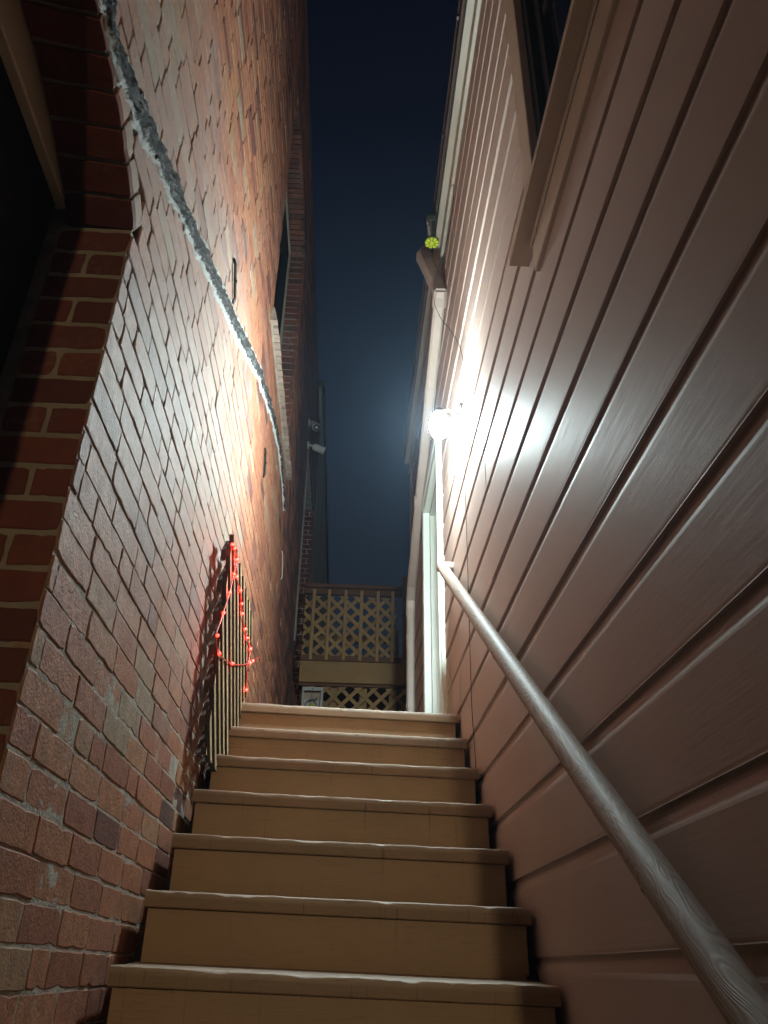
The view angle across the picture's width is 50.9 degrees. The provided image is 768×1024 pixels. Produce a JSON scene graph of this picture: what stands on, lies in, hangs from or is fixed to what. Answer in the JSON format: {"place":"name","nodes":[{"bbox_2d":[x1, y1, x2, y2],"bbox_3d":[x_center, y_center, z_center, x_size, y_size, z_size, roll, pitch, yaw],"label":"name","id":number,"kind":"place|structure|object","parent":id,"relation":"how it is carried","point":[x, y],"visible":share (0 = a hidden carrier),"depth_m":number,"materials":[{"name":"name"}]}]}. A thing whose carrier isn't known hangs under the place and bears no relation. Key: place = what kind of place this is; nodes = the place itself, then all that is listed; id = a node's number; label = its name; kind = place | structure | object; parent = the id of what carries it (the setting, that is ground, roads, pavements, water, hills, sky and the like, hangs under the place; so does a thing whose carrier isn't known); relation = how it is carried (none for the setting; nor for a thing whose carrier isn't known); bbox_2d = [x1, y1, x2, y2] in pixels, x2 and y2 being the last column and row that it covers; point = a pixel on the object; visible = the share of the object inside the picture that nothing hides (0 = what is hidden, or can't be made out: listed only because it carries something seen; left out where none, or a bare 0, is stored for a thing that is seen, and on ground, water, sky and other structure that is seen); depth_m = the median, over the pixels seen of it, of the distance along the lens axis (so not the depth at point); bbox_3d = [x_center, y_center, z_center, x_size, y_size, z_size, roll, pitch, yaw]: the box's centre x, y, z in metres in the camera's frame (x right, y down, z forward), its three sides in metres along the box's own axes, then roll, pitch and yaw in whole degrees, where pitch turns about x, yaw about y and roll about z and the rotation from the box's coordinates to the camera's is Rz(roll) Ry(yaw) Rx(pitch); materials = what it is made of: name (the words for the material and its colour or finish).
{"place":"outdoors","nodes":[
{"label":"outdoors","id":0,"kind":"place"},
{"bbox_2d":[299,660,405,710],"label":"raised deck","id":1,"kind":"structure","parent":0,"point":[363,685],"depth_m":9.27,"materials":[{"name":"beige paint"}]},
{"bbox_2d":[301,687,322,706],"bbox_3d":[-0.797,2.119,8.950,0.232,0.335,0.122,2,-30,-2],"label":"display box","id":2,"kind":"object","parent":1,"relation":"attached to","point":[312,696],"visible":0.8,"depth_m":8.97,"materials":[{"name":"white plastic"}]},
{"bbox_2d":[300,577,407,683],"bbox_3d":[-0.329,1.381,9.585,1.270,1.340,0.128,2,-30,-2],"label":"deck railing","id":3,"kind":"object","parent":1,"relation":"on","point":[347,590],"visible":0.94,"depth_m":9.63,"materials":[{"name":"brown wood"}]},
{"bbox_2d":[317,630,398,657],"bbox_3d":[-0.408,2.353,11.794,1.230,1.350,0.090,2,-30,-2],"label":"railing","id":4,"kind":"object","parent":1,"relation":"on","point":[336,638],"visible":0.11,"depth_m":12.02,"materials":[{"name":"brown wood"}]},
{"bbox_2d":[311,996,404,1000],"bbox_3d":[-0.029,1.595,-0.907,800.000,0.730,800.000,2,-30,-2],"label":"ground","id":5,"kind":"structure","parent":0,"point":[355,998],"depth_m":48.95,"materials":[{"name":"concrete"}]},
{"bbox_2d":[0,0,319,1023],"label":"brick building","id":6,"kind":"structure","parent":5,"relation":"on","point":[158,390],"depth_m":2.04,"materials":[{"name":"brick"}]},
{"bbox_2d":[0,55,54,376],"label":"door","id":7,"kind":"structure","parent":6,"relation":"in","point":[27,204],"depth_m":1.77,"materials":[{"name":"paint"}]},
{"bbox_2d":[232,258,236,304],"bbox_3d":[-0.647,-0.999,3.498,0.022,0.168,0.137,2,-30,-2],"label":"iron strap","id":8,"kind":"object","parent":6,"relation":"attached to","point":[235,280],"visible":0.97,"depth_m":3.49,"materials":[{"name":"grey metal"}]},
{"bbox_2d":[263,448,266,477],"bbox_3d":[-0.726,-0.299,4.925,0.022,0.181,0.099,2,-30,-2],"label":"iron strap","id":9,"kind":"object","parent":6,"relation":"attached to","point":[265,463],"visible":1,"depth_m":4.92,"materials":[{"name":"grey metal"}]},
{"bbox_2d":[281,551,283,578],"bbox_3d":[-0.809,0.422,6.414,0.022,0.185,0.185,2,-30,-2],"label":"iron strap","id":10,"kind":"object","parent":6,"relation":"attached to","point":[282,564],"visible":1,"depth_m":6.40,"materials":[{"name":"beige paint"}]},
{"bbox_2d":[274,193,290,347],"bbox_3d":[-0.916,-1.880,6.417,0.102,2.360,1.664,2,-30,-2],"label":"window","id":11,"kind":"structure","parent":6,"relation":"in","point":[285,246],"depth_m":7.41,"materials":[{"name":"glass"}]},
{"bbox_2d":[309,419,319,430],"bbox_3d":[-0.808,-0.997,9.241,0.096,0.211,0.212,25,-37,-35],"label":"security camera","id":12,"kind":"object","parent":6,"relation":"attached to","point":[314,425],"visible":0.99,"depth_m":9.16,"materials":[{"name":"white plastic"}]},
{"bbox_2d":[307,441,326,454],"bbox_3d":[-0.768,-0.730,9.239,0.226,0.156,0.091,4,-30,-5],"label":"security camera","id":13,"kind":"object","parent":6,"relation":"attached to","point":[319,448],"visible":1,"depth_m":9.21,"materials":[{"name":"white plastic"}]},
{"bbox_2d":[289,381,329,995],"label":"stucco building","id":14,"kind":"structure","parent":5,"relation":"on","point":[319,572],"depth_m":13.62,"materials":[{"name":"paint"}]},
{"bbox_2d":[104,703,560,1023],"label":"staircase","id":15,"kind":"structure","parent":5,"relation":"on","point":[327,855],"depth_m":2.46,"materials":[{"name":"brown paint"}]},
{"bbox_2d":[195,534,252,772],"bbox_3d":[-0.669,0.708,3.508,0.039,0.895,0.970,2,-30,-2],"label":"railing","id":16,"kind":"object","parent":15,"relation":"on","point":[225,688],"visible":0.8,"depth_m":3.28,"materials":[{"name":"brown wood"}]},
{"bbox_2d":[215,543,259,690],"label":"string lights","id":17,"kind":"object","parent":16,"relation":"hanging from","point":[230,592],"visible":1,"depth_m":3.38,"materials":[{"name":"glowing red light bulbs"},{"name":"red plastic wire"}]},
{"bbox_2d":[402,0,767,1023],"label":"wooden house","id":18,"kind":"structure","parent":5,"relation":"on","point":[596,292],"depth_m":1.74,"materials":[{"name":"brown paint"}]},
{"bbox_2d":[425,212,438,247],"bbox_3d":[0.309,-1.846,5.239,0.092,0.298,0.092,2,-30,-2],"label":"hummingbird feeder","id":19,"kind":"object","parent":18,"relation":"hanging from","point":[431,240],"visible":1,"depth_m":5.19,"materials":[{"name":"yellow plastic"}]},
{"bbox_2d":[430,403,463,438],"bbox_3d":[0.323,-0.477,4.198,0.173,0.209,0.109,2,-30,-2],"label":"wall lamp","id":20,"kind":"object","parent":18,"relation":"attached to","point":[439,425],"visible":1,"depth_m":4.15,"materials":[{"name":"metal"}]},
{"bbox_2d":[447,663,451,713],"bbox_3d":[0.337,0.949,4.202,0.019,0.334,0.150,2,-30,-2],"label":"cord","id":21,"kind":"object","parent":18,"relation":"attached to","point":[449,684],"visible":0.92,"depth_m":4.21,"materials":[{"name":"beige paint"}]},
{"bbox_2d":[433,184,475,767],"bbox_3d":[0.344,-0.493,4.183,0.112,3.601,0.561,2,-30,-2],"label":"cable","id":22,"kind":"object","parent":18,"relation":"hanging from","point":[464,475],"visible":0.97,"depth_m":3.97,"materials":[{"name":"black rubber"}]},
{"bbox_2d":[436,561,767,1023],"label":"handrail","id":23,"kind":"object","parent":18,"relation":"attached to","point":[735,990],"visible":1,"depth_m":1.25,"materials":[{"name":"weathered grey wood"},{"name":"dark iron"}]},
{"bbox_2d":[307,0,458,663],"label":"sky","id":24,"kind":"structure","parent":0,"point":[379,70],"materials":[{"name":"blue"}]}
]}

